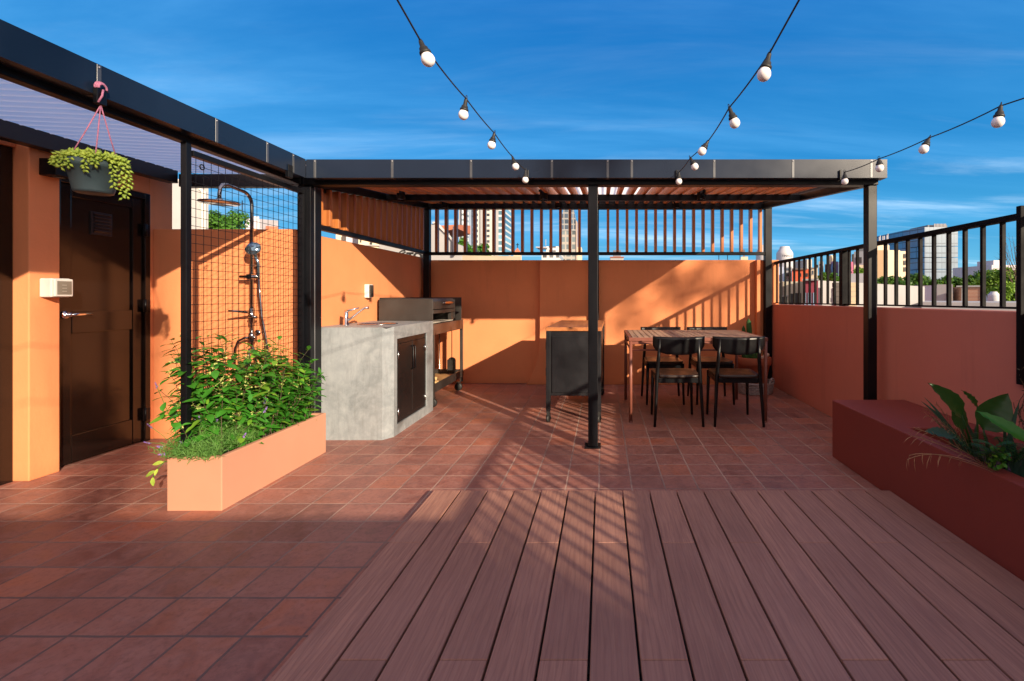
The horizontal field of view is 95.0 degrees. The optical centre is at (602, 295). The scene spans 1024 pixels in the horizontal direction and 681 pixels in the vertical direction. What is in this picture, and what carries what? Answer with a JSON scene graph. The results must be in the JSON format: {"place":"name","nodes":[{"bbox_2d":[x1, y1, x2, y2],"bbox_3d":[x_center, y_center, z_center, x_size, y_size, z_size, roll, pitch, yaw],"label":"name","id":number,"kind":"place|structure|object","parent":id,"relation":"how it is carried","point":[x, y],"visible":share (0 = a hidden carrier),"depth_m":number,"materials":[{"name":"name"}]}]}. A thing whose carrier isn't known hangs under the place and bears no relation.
{"place":"outdoors","nodes":[
{"label":"outdoors","id":0,"kind":"place"},
{"bbox_2d":[172,179,207,228],"bbox_3d":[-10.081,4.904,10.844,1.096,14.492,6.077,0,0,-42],"label":"house","id":1,"kind":"structure","parent":0,"point":[176,207],"depth_m":8.86,"materials":[{"name":"white paint"}]},
{"bbox_2d":[245,216,277,228],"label":"house","id":2,"kind":"structure","parent":0,"point":[257,225],"depth_m":59.10,"materials":[{"name":"grey paint"}]},
{"bbox_2d":[0,383,879,680],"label":"floor","id":3,"kind":"structure","parent":0,"point":[112,567],"depth_m":2.48,"materials":[{"name":"tile"}]},
{"bbox_2d":[0,140,171,480],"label":"door wall","id":4,"kind":"structure","parent":3,"relation":"on","point":[35,334],"depth_m":2.91,"materials":[{"name":"orange paint"}]},
{"bbox_2d":[0,145,11,485],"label":"glazed door","id":5,"kind":"structure","parent":4,"relation":"attached to","point":[5,314],"depth_m":2.84,"materials":[{"name":"brown wood"}]},
{"bbox_2d":[39,158,67,178],"bbox_3d":[-3.525,-0.819,2.985,0.109,0.113,0.120,0,0,0],"label":"wall lamp","id":6,"kind":"object","parent":4,"relation":"attached to","point":[47,169],"visible":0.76,"depth_m":2.92,"materials":[{"name":"black metal"}]},
{"bbox_2d":[40,278,72,296],"bbox_3d":[-3.527,-0.051,2.980,0.104,0.122,0.110,0,0,0],"label":"breaker box","id":7,"kind":"object","parent":4,"relation":"attached to","point":[56,287],"visible":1,"depth_m":2.94,"materials":[{"name":"white plastic"}]},
{"bbox_2d":[57,281,71,293],"bbox_3d":[-3.478,-0.051,2.980,0.006,0.086,0.080,0,0,0],"label":"window","id":8,"kind":"structure","parent":7,"relation":"in","point":[63,287],"depth_m":2.98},
{"bbox_2d":[59,179,149,468],"bbox_3d":[-3.715,0.174,3.370,0.250,1.973,0.656,0,0,0],"label":"panel door","id":9,"kind":"structure","parent":4,"relation":"attached to","point":[104,336],"depth_m":3.37,"materials":[{"name":"brown wood"}]},
{"bbox_2d":[60,183,149,465],"bbox_3d":[-3.640,0.193,3.389,0.099,1.910,0.602,0,0,0],"label":"door leaf","id":10,"kind":"structure","parent":9,"relation":"in","point":[101,236],"depth_m":3.35,"materials":[{"name":"brown wood"}]},
{"bbox_2d":[0,19,325,454],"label":"canopy","id":11,"kind":"object","parent":4,"relation":"attached to","point":[47,104],"visible":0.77,"depth_m":2.52,"materials":[{"name":"metal"}]},
{"bbox_2d":[62,81,123,195],"bbox_3d":[-2.197,-0.684,1.990,0.184,0.485,0.184,0,0,0],"label":"hanging pot","id":12,"kind":"object","parent":11,"relation":"hanging from","point":[94,181],"visible":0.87,"depth_m":1.96,"materials":[{"name":"grey plastic"}]},
{"bbox_2d":[47,147,133,200],"bbox_3d":[-2.204,-0.525,1.991,0.295,0.236,0.222,0,0,32],"label":"trailing succulent","id":13,"kind":"object","parent":12,"relation":"in","point":[88,154],"visible":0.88,"depth_m":1.95,"materials":[{"name":"green plant"}]},
{"bbox_2d":[153,229,296,438],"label":"shower wall","id":14,"kind":"structure","parent":3,"relation":"on","point":[166,285],"depth_m":3.73,"materials":[{"name":"orange paint"}]},
{"bbox_2d":[197,183,268,372],"bbox_3d":[-2.781,-0.100,3.479,0.298,1.474,0.499,0,0,0],"label":"shower set","id":15,"kind":"object","parent":14,"relation":"attached to","point":[253,248],"visible":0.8,"depth_m":3.63,"materials":[{"name":"silver metal"}]},
{"bbox_2d":[167,413,325,510],"bbox_3d":[-2.204,1.014,2.955,0.297,0.291,0.939,0,0,0],"label":"planter","id":16,"kind":"object","parent":3,"relation":"on","point":[232,476],"visible":0.7,"depth_m":2.62,"materials":[{"name":"orange paint"}]},
{"bbox_2d":[146,461,166,485],"bbox_3d":[-2.368,0.952,2.473,0.131,0.127,0.052,0,0,-36],"label":"ivy shoot","id":17,"kind":"object","parent":16,"relation":"in","point":[152,481],"visible":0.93,"depth_m":2.46,"materials":[{"name":"yellow plant"}]},
{"bbox_2d":[143,383,266,463],"bbox_3d":[-2.211,0.688,2.627,0.453,0.445,0.482,0,0,12],"label":"plant","id":18,"kind":"object","parent":16,"relation":"on","point":[201,449],"visible":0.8,"depth_m":2.51,"materials":[{"name":"green plant"}]},
{"bbox_2d":[149,330,326,454],"bbox_3d":[-2.248,0.564,2.930,0.590,0.737,1.061,0,0,0],"label":"jasmine","id":19,"kind":"object","parent":16,"relation":"in","point":[289,403],"visible":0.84,"depth_m":2.72,"materials":[{"name":"green plant"}]},
{"bbox_2d":[191,150,304,436],"bbox_3d":[-2.272,0.044,3.020,0.035,1.692,0.956,0,0,0],"label":"wire trellis","id":20,"kind":"object","parent":16,"relation":"in","point":[231,167],"visible":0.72,"depth_m":3.08,"materials":[{"name":"black metal"}]},
{"bbox_2d":[321,236,422,325],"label":"kitchen wall","id":21,"kind":"structure","parent":3,"relation":"on","point":[349,270],"depth_m":4.43,"materials":[{"name":"orange paint"}]},
{"bbox_2d":[364,284,373,297],"bbox_3d":[-2.300,-0.046,4.543,0.057,0.132,0.085,0,0,0],"label":"outlet box","id":22,"kind":"object","parent":21,"relation":"attached to","point":[368,290],"visible":1,"depth_m":4.50,"materials":[{"name":"white plastic"}]},
{"bbox_2d":[321,321,432,439],"bbox_3d":[-2.014,0.705,4.180,0.629,0.910,0.960,0,0,0],"label":"sink counter","id":23,"kind":"object","parent":3,"relation":"on","point":[378,383],"visible":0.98,"depth_m":3.70,"materials":[{"name":"concrete"}]},
{"bbox_2d":[343,306,368,325],"bbox_3d":[-2.135,0.174,3.985,0.201,0.162,0.051,0,0,-20],"label":"mixer tap","id":24,"kind":"object","parent":23,"relation":"on","point":[346,320],"visible":0.99,"depth_m":3.96,"materials":[{"name":"silver metal"}]},
{"bbox_2d":[397,341,413,418],"bbox_3d":[-1.723,0.724,4.021,0.048,0.633,0.300,0,0,0],"label":"cupboard door","id":25,"kind":"structure","parent":23,"relation":"in","point":[404,350],"depth_m":4.01,"materials":[{"name":"wood"}]},
{"bbox_2d":[412,338,425,409],"bbox_3d":[-1.723,0.724,4.325,0.048,0.633,0.299,0,0,0],"label":"cupboard door","id":26,"kind":"structure","parent":23,"relation":"in","point":[418,372],"depth_m":4.31,"materials":[{"name":"metal"}]},
{"bbox_2d":[379,297,462,406],"bbox_3d":[-1.988,0.589,5.202,0.594,1.138,0.995,0,0,0],"label":"barbecue grill","id":27,"kind":"object","parent":3,"relation":"on","point":[444,314],"visible":0.56,"depth_m":4.84,"materials":[{"name":"metal"}]},
{"bbox_2d":[439,334,440,369],"bbox_3d":[-1.921,0.644,5.450,0.029,0.479,0.011,0,0,0],"label":"poker","id":28,"kind":"object","parent":27,"relation":"hanging from","point":[439,351],"visible":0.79,"depth_m":5.45,"materials":[{"name":"metal"}]},
{"bbox_2d":[447,331,455,370],"bbox_3d":[-1.800,0.647,5.488,0.092,0.485,0.036,0,0,0],"label":"fire shovel","id":29,"kind":"object","parent":27,"relation":"hanging from","point":[451,362],"visible":0.88,"depth_m":5.50,"materials":[{"name":"black metal"}]},
{"bbox_2d":[546,320,603,422],"bbox_3d":[-0.254,0.724,4.800,0.549,0.872,1.238,0,0,0],"label":"kitchen trolley","id":30,"kind":"object","parent":3,"relation":"on","point":[566,357],"visible":0.91,"depth_m":4.21,"materials":[{"name":"black metal"}]},
{"bbox_2d":[483,497,693,680],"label":"deck underlay","id":31,"kind":"object","parent":3,"relation":"on","point":[589,645],"depth_m":1.76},
{"bbox_2d":[484,512,741,676],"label":"deck joists","id":32,"kind":"object","parent":31,"relation":"on","point":[588,672],"depth_m":1.44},
{"bbox_2d":[270,490,1023,680],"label":"deck","id":33,"kind":"structure","parent":31,"relation":"on","point":[827,585],"depth_m":1.72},
{"bbox_2d":[291,159,886,448],"bbox_3d":[-0.094,-0.094,4.772,4.532,2.507,2.756,0,0,0],"label":"pergola","id":34,"kind":"object","parent":3,"relation":"on","point":[593,187],"visible":0.92,"depth_m":3.50,"materials":[{"name":"black metal"}]},
{"bbox_2d":[319,188,425,253],"bbox_3d":[-2.281,-0.812,4.766,0.087,0.564,2.263,0,0,0],"label":"slat screen","id":35,"kind":"object","parent":34,"relation":"attached to","point":[387,223],"visible":0.84,"depth_m":4.52,"materials":[{"name":"wood"}]},
{"bbox_2d":[397,191,404,200],"bbox_3d":[-2.040,-1.020,4.660,0.100,0.104,0.080,0,0,0],"label":"downlight","id":36,"kind":"object","parent":34,"relation":"attached to","point":[400,195],"visible":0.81,"depth_m":4.63,"materials":[{"name":"black metal"}]},
{"bbox_2d":[442,202,447,208],"bbox_3d":[-1.992,-1.153,5.820,0.100,0.104,0.080,0,0,0],"label":"downlight","id":37,"kind":"object","parent":34,"relation":"attached to","point":[444,205],"visible":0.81,"depth_m":5.79,"materials":[{"name":"black metal"}]},
{"bbox_2d":[397,0,528,184],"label":"string lights","id":38,"kind":"object","parent":34,"relation":"hanging from","point":[427,58],"visible":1,"depth_m":2.12,"materials":[{"name":"glass"}]},
{"bbox_2d":[539,189,548,200],"bbox_3d":[-0.595,-1.020,4.660,0.100,0.104,0.080,0,0,0],"label":"downlight","id":39,"kind":"object","parent":34,"relation":"attached to","point":[543,196],"visible":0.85,"depth_m":4.63,"materials":[{"name":"black metal"}]},
{"bbox_2d":[554,201,561,208],"bbox_3d":[-0.563,-1.153,5.820,0.100,0.104,0.080,0,0,0],"label":"downlight","id":40,"kind":"object","parent":34,"relation":"attached to","point":[557,205],"visible":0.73,"depth_m":5.79,"materials":[{"name":"black metal"}]},
{"bbox_2d":[430,209,764,254],"bbox_3d":[-0.068,-0.817,5.939,4.306,0.590,0.067,0,0,0],"label":"slat screen","id":41,"kind":"object","parent":34,"relation":"attached to","point":[560,252],"visible":0.97,"depth_m":5.91,"materials":[{"name":"wood"}]},
{"bbox_2d":[673,201,679,208],"bbox_3d":[0.938,-1.153,5.820,0.100,0.104,0.080,0,0,0],"label":"downlight","id":42,"kind":"object","parent":34,"relation":"attached to","point":[676,205],"visible":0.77,"depth_m":5.79,"materials":[{"name":"black metal"}]},
{"bbox_2d":[697,189,704,200],"bbox_3d":[0.994,-1.020,4.660,0.100,0.104,0.080,0,0,0],"label":"downlight","id":43,"kind":"object","parent":34,"relation":"attached to","point":[701,195],"visible":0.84,"depth_m":4.63,"materials":[{"name":"black metal"}]},
{"bbox_2d":[676,0,799,184],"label":"string lights","id":44,"kind":"object","parent":34,"relation":"hanging from","point":[763,72],"visible":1,"depth_m":1.98,"materials":[{"name":"glass"}]},
{"bbox_2d":[839,98,1023,186],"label":"string lights","id":45,"kind":"object","parent":34,"relation":"hanging from","point":[998,120],"visible":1,"depth_m":2.34,"materials":[{"name":"glass"}]},
{"bbox_2d":[431,260,778,384],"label":"back wall","id":46,"kind":"structure","parent":3,"relation":"on","point":[512,310],"depth_m":6.01,"materials":[{"name":"orange paint"}]},
{"bbox_2d":[641,327,684,404],"bbox_3d":[0.668,0.760,5.138,0.460,0.801,0.488,0,0,0],"label":"dining chair","id":47,"kind":"object","parent":3,"relation":"on","point":[666,362],"visible":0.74,"depth_m":5.06,"materials":[{"name":"black paint"}]},
{"bbox_2d":[651,336,704,426],"bbox_3d":[0.676,0.760,4.272,0.460,0.801,0.488,0,0,0],"label":"dining chair","id":48,"kind":"object","parent":3,"relation":"on","point":[679,346],"visible":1,"depth_m":4.08,"materials":[{"name":"black paint"}]},
{"bbox_2d":[624,330,767,422],"bbox_3d":[0.877,0.771,4.692,1.275,0.777,0.955,0,0,0],"label":"dining table","id":49,"kind":"object","parent":3,"relation":"on","point":[639,336],"visible":0.73,"depth_m":4.43,"materials":[{"name":"wood"}]},
{"bbox_2d":[687,327,734,404],"bbox_3d":[1.202,0.760,5.138,0.460,0.801,0.488,0,0,0],"label":"dining chair","id":50,"kind":"object","parent":3,"relation":"on","point":[708,361],"visible":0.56,"depth_m":5.06,"materials":[{"name":"black paint"}]},
{"bbox_2d":[706,336,764,426],"bbox_3d":[1.214,0.760,4.272,0.460,0.801,0.488,0,0,1],"label":"dining chair","id":51,"kind":"object","parent":3,"relation":"on","point":[738,346],"visible":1,"depth_m":4.08,"materials":[{"name":"black paint"}]},
{"bbox_2d":[772,304,1023,438],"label":"parapet wall","id":52,"kind":"structure","parent":3,"relation":"on","point":[817,357],"depth_m":3.37,"materials":[{"name":"paint"}]},
{"bbox_2d":[774,205,1023,384],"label":"railing","id":53,"kind":"object","parent":52,"relation":"on","point":[845,273],"visible":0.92,"depth_m":3.12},
{"bbox_2d":[832,400,1023,580],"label":"bench planter","id":54,"kind":"object","parent":3,"relation":"on","point":[980,509],"visible":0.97,"depth_m":2.35,"materials":[{"name":"paint"}]},
{"bbox_2d":[905,402,994,471],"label":"palm fronds","id":55,"kind":"object","parent":54,"relation":"on","point":[940,421],"visible":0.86,"depth_m":1.98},
{"bbox_2d":[921,397,991,461],"bbox_3d":[1.729,0.659,2.263,0.273,0.312,0.224,0,0,35],"label":"yucca","id":56,"kind":"object","parent":54,"relation":"in","point":[935,411],"visible":0.47,"depth_m":2.23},
{"bbox_2d":[926,383,1023,462],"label":"bird of paradise","id":57,"kind":"object","parent":54,"relation":"on","point":[995,414],"visible":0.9,"depth_m":2.10,"materials":[{"name":"green plant"}]},
{"bbox_2d":[946,430,1023,464],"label":"fern","id":58,"kind":"object","parent":54,"relation":"on","point":[990,452],"visible":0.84,"depth_m":1.97,"materials":[{"name":"green plant"}]},
{"bbox_2d":[979,446,1013,470],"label":"green seedlings","id":59,"kind":"object","parent":54,"relation":"on","point":[992,464],"visible":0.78,"depth_m":1.96,"materials":[{"name":"green plant"}]},
{"bbox_2d":[997,400,1023,477],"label":"dracaena","id":60,"kind":"object","parent":54,"relation":"in","point":[1016,468],"visible":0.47,"depth_m":2.00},
{"bbox_2d":[1013,367,1023,441],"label":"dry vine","id":61,"kind":"object","parent":54,"relation":"on","point":[1019,414],"visible":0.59,"depth_m":2.37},
{"bbox_2d":[459,210,510,255],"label":"residential tower","id":62,"kind":"structure","parent":0,"point":[489,229],"depth_m":260.00,"materials":[{"name":"white paint"}]},
{"bbox_2d":[462,255,520,259],"bbox_3d":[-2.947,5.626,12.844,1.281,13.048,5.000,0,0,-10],"label":"building","id":63,"kind":"structure","parent":0,"point":[466,257],"depth_m":10.38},
{"bbox_2d":[0,0,1023,274],"label":"sky","id":64,"kind":"structure","parent":0,"point":[309,79],"materials":[{"name":"blue"}]},
{"bbox_2d":[536,239,562,259],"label":"apartment block","id":65,"kind":"structure","parent":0,"point":[552,257],"depth_m":180.00,"materials":[{"name":"grey paint"}]},
{"bbox_2d":[562,210,581,259],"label":"apartment building","id":66,"kind":"structure","parent":0,"point":[565,232],"depth_m":290.00,"materials":[{"name":"white paint"}]},
{"bbox_2d":[610,250,623,259],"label":"house","id":67,"kind":"structure","parent":0,"point":[616,257],"depth_m":100.00,"materials":[{"name":"white paint"}]},
{"bbox_2d":[738,378,774,394],"bbox_3d":[1.820,1.062,5.580,0.494,0.196,0.494,0,0,0],"label":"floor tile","id":68,"kind":"object","parent":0,"point":[753,389],"visible":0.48,"depth_m":5.38,"materials":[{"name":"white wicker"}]},
{"bbox_2d":[738,355,771,383],"bbox_3d":[1.820,0.938,5.580,0.424,0.405,0.424,0,0,0],"label":"flower pot","id":69,"kind":"object","parent":68,"relation":"in","point":[748,363],"visible":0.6,"depth_m":5.42,"materials":[{"name":"ceramic"}]},
{"bbox_2d":[742,318,756,358],"bbox_3d":[1.784,0.530,5.559,0.242,0.520,0.191,0,0,0],"label":"cactus","id":70,"kind":"object","parent":69,"relation":"on","point":[749,330],"visible":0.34,"depth_m":5.54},
{"bbox_2d":[756,245,762,259],"bbox_3d":[7.338,-1.715,21.000,0.677,1.190,0.677,0,0,0],"label":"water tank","id":71,"kind":"object","parent":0,"point":[759,257],"visible":0.07,"depth_m":20.79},
{"bbox_2d":[795,259,811,268],"bbox_3d":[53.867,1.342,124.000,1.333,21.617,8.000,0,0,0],"label":"house","id":72,"kind":"structure","parent":0,"point":[801,264],"depth_m":123.27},
{"bbox_2d":[811,265,817,278],"bbox_3d":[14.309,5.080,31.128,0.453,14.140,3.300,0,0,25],"label":"house","id":73,"kind":"structure","parent":0,"point":[812,272],"depth_m":29.93,"materials":[{"name":"beige paint"}]},
{"bbox_2d":[831,261,837,275],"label":"house","id":74,"kind":"structure","parent":0,"point":[836,267],"depth_m":45.78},
{"bbox_2d":[848,283,856,305],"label":"pillar","id":75,"kind":"structure","parent":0,"point":[853,292],"depth_m":15.60,"materials":[{"name":"beige stone"}]},
{"bbox_2d":[851,273,862,282],"bbox_3d":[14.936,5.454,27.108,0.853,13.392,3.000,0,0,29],"label":"house","id":76,"kind":"structure","parent":0,"point":[853,277],"depth_m":25.82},
{"bbox_2d":[854,251,862,264],"bbox_3d":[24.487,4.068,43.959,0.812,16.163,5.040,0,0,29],"label":"house","id":77,"kind":"structure","parent":0,"point":[860,257],"depth_m":41.75,"materials":[{"name":"stone"}]},
{"bbox_2d":[852,234,905,279],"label":"apartment tower","id":78,"kind":"structure","parent":0,"point":[902,264],"depth_m":60.00,"materials":[{"name":"beige paint"}]},
{"bbox_2d":[922,301,1015,310],"bbox_3d":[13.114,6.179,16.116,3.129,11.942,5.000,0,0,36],"label":"roof parapet","id":79,"kind":"structure","parent":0,"point":[988,303],"depth_m":14.29,"materials":[{"name":"white paint"}]},
{"bbox_2d":[953,260,1014,300],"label":"house","id":80,"kind":"structure","parent":0,"point":[990,265],"depth_m":93.92,"materials":[{"name":"grey paint"}]},
{"bbox_2d":[987,292,998,300],"bbox_3d":[16.978,0.078,20.000,0.422,0.511,0.422,0,0,0],"label":"water tank","id":81,"kind":"object","parent":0,"point":[992,296],"visible":0.81,"depth_m":19.87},
{"label":"ground","id":82,"kind":"structure","parent":0,"visible":0},
{"bbox_2d":[208,209,249,228],"bbox_3d":[-16.514,4.144,19.913,2.127,16.013,2.041,0,0,-33],"label":"leafy tree","id":83,"kind":"object","parent":82,"relation":"on","point":[243,216],"visible":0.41,"depth_m":19.84,"materials":[{"name":"green plant"}]},
{"bbox_2d":[336,234,345,240],"bbox_3d":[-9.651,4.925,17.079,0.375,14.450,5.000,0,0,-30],"label":"house","id":84,"kind":"structure","parent":82,"relation":"on","point":[340,237],"depth_m":14.88,"materials":[{"name":"beige paint"}]},
{"bbox_2d":[346,237,357,243],"bbox_3d":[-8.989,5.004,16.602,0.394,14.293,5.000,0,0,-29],"label":"house","id":85,"kind":"structure","parent":82,"relation":"on","point":[349,239],"depth_m":14.39,"materials":[{"name":"grey paint"}]},
{"bbox_2d":[358,239,380,247],"bbox_3d":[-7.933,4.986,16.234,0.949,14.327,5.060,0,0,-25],"label":"house","id":86,"kind":"structure","parent":82,"relation":"on","point":[366,243],"depth_m":13.90,"materials":[{"name":"beige paint"}]},
{"bbox_2d":[379,222,462,259],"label":"gable house","id":87,"kind":"structure","parent":82,"relation":"on","point":[441,248],"depth_m":14.00,"materials":[{"name":"white paint"}]},
{"bbox_2d":[441,225,469,236],"bbox_3d":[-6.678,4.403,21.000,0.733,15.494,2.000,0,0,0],"label":"tiled roof lookout","id":88,"kind":"object","parent":82,"relation":"on","point":[460,230],"visible":0.12,"depth_m":20.63,"materials":[{"name":"tile"}]},
{"bbox_2d":[458,237,477,255],"bbox_3d":[-12.109,3.510,39.881,2.458,17.289,2.394,0,0,44],"label":"leafy tree","id":89,"kind":"object","parent":82,"relation":"on","point":[470,248],"visible":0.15,"depth_m":39.64,"materials":[{"name":"green plant"}]},
{"bbox_2d":[475,243,491,255],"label":"leafy tree","id":90,"kind":"object","parent":82,"relation":"on","point":[480,248],"visible":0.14,"depth_m":41.70,"materials":[{"name":"green plant"}]},
{"bbox_2d":[779,267,783,281],"bbox_3d":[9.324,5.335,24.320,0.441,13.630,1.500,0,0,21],"label":"house","id":91,"kind":"structure","parent":82,"relation":"on","point":[782,274],"depth_m":23.57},
{"bbox_2d":[786,267,791,280],"bbox_3d":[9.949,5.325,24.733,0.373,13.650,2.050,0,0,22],"label":"house","id":92,"kind":"structure","parent":82,"relation":"on","point":[787,273],"depth_m":23.81,"materials":[{"name":"white paint"}]},
{"bbox_2d":[776,246,792,267],"bbox_3d":[9.638,-1.993,24.397,0.840,1.220,0.846,0,0,0],"label":"water tank","id":93,"kind":"object","parent":92,"relation":"on","point":[784,252],"visible":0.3,"depth_m":24.09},
{"bbox_2d":[779,281,802,304],"bbox_3d":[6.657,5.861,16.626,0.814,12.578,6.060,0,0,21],"label":"house","id":94,"kind":"structure","parent":82,"relation":"on","point":[796,291],"depth_m":13.80,"materials":[{"name":"white paint"}]},
{"bbox_2d":[795,293,800,304],"bbox_3d":[5.840,0.130,13.780,0.155,0.413,0.080,0,0,21],"label":"window","id":95,"kind":"structure","parent":94,"relation":"in","point":[796,294],"depth_m":13.75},
{"bbox_2d":[792,268,807,280],"bbox_3d":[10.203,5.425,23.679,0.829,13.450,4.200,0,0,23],"label":"house","id":96,"kind":"structure","parent":82,"relation":"on","point":[796,274],"depth_m":21.84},
{"bbox_2d":[802,279,818,304],"bbox_3d":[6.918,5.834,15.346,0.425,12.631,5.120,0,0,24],"label":"house","id":97,"kind":"structure","parent":82,"relation":"on","point":[812,290],"depth_m":13.10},
{"bbox_2d":[817,272,825,280],"bbox_3d":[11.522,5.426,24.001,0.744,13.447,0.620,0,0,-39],"label":"roof bush","id":98,"kind":"object","parent":82,"relation":"on","point":[824,276],"visible":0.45,"depth_m":23.82,"materials":[{"name":"green plant"}]},
{"bbox_2d":[825,272,838,281],"bbox_3d":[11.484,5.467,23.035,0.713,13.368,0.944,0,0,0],"label":"roof bush","id":99,"kind":"object","parent":82,"relation":"on","point":[831,277],"visible":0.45,"depth_m":22.90,"materials":[{"name":"green plant"}]},
{"bbox_2d":[832,282,838,305],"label":"pillar","id":100,"kind":"structure","parent":82,"relation":"on","point":[837,291],"depth_m":15.39,"materials":[{"name":"concrete"}]},
{"bbox_2d":[853,267,862,273],"bbox_3d":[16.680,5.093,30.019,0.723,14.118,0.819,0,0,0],"label":"roof bush","id":101,"kind":"object","parent":82,"relation":"on","point":[860,270],"visible":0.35,"depth_m":29.86,"materials":[{"name":"green plant"}]},
{"bbox_2d":[818,280,924,307],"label":"white party wall","id":102,"kind":"structure","parent":82,"relation":"on","point":[902,295],"depth_m":16.40,"materials":[{"name":"paint"}]},
{"bbox_2d":[877,275,893,284],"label":"leafy tree","id":103,"kind":"object","parent":82,"relation":"on","point":[890,280],"visible":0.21,"depth_m":51.06,"materials":[{"name":"green plant"}]},
{"bbox_2d":[893,276,912,285],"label":"leafy tree","id":104,"kind":"object","parent":82,"relation":"on","point":[901,281],"visible":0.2,"depth_m":51.04,"materials":[{"name":"green plant"}]},
{"bbox_2d":[904,273,929,285],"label":"leafy tree","id":105,"kind":"object","parent":82,"relation":"on","point":[914,279],"visible":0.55,"depth_m":51.35,"materials":[{"name":"green plant"}]},
{"bbox_2d":[877,224,957,285],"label":"curtain wall tower","id":106,"kind":"structure","parent":82,"relation":"on","point":[941,256],"depth_m":165.00,"materials":[{"name":"white paint"}]},
{"bbox_2d":[923,284,952,300],"bbox_3d":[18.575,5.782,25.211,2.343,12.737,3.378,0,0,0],"label":"rooftop room","id":107,"kind":"object","parent":82,"relation":"on","point":[941,292],"visible":0.14,"depth_m":23.96,"materials":[{"name":"white paint"}]},
{"bbox_2d":[924,276,954,286],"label":"leafy tree","id":108,"kind":"object","parent":82,"relation":"on","point":[942,280],"visible":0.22,"depth_m":51.67,"materials":[{"name":"green plant"}]},
{"bbox_2d":[952,276,971,293],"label":"leafy tree","id":109,"kind":"object","parent":82,"relation":"on","point":[957,281],"visible":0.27,"depth_m":51.43,"materials":[{"name":"green plant"}]},
{"bbox_2d":[953,285,979,300],"bbox_3d":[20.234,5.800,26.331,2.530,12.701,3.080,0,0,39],"label":"rooftop room","id":110,"kind":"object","parent":82,"relation":"on","point":[973,292],"visible":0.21,"depth_m":24.80,"materials":[{"name":"brick"}]},
{"bbox_2d":[961,270,990,288],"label":"leafy tree","id":111,"kind":"object","parent":82,"relation":"on","point":[971,278],"visible":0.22,"depth_m":51.46,"materials":[{"name":"green plant"}]},
{"bbox_2d":[972,266,1015,300],"bbox_3d":[26.737,5.111,30.880,3.133,14.106,2.572,0,0,-10],"label":"leafy tree","id":112,"kind":"object","parent":82,"relation":"on","point":[992,279],"visible":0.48,"depth_m":30.54,"materials":[{"name":"green plant"}]},
{"bbox_2d":[994,236,1015,300],"bbox_3d":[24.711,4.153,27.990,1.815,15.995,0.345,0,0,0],"label":"bare tree","id":113,"kind":"object","parent":82,"relation":"on","point":[1009,261],"visible":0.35,"depth_m":27.97,"materials":[{"name":"green plant"}]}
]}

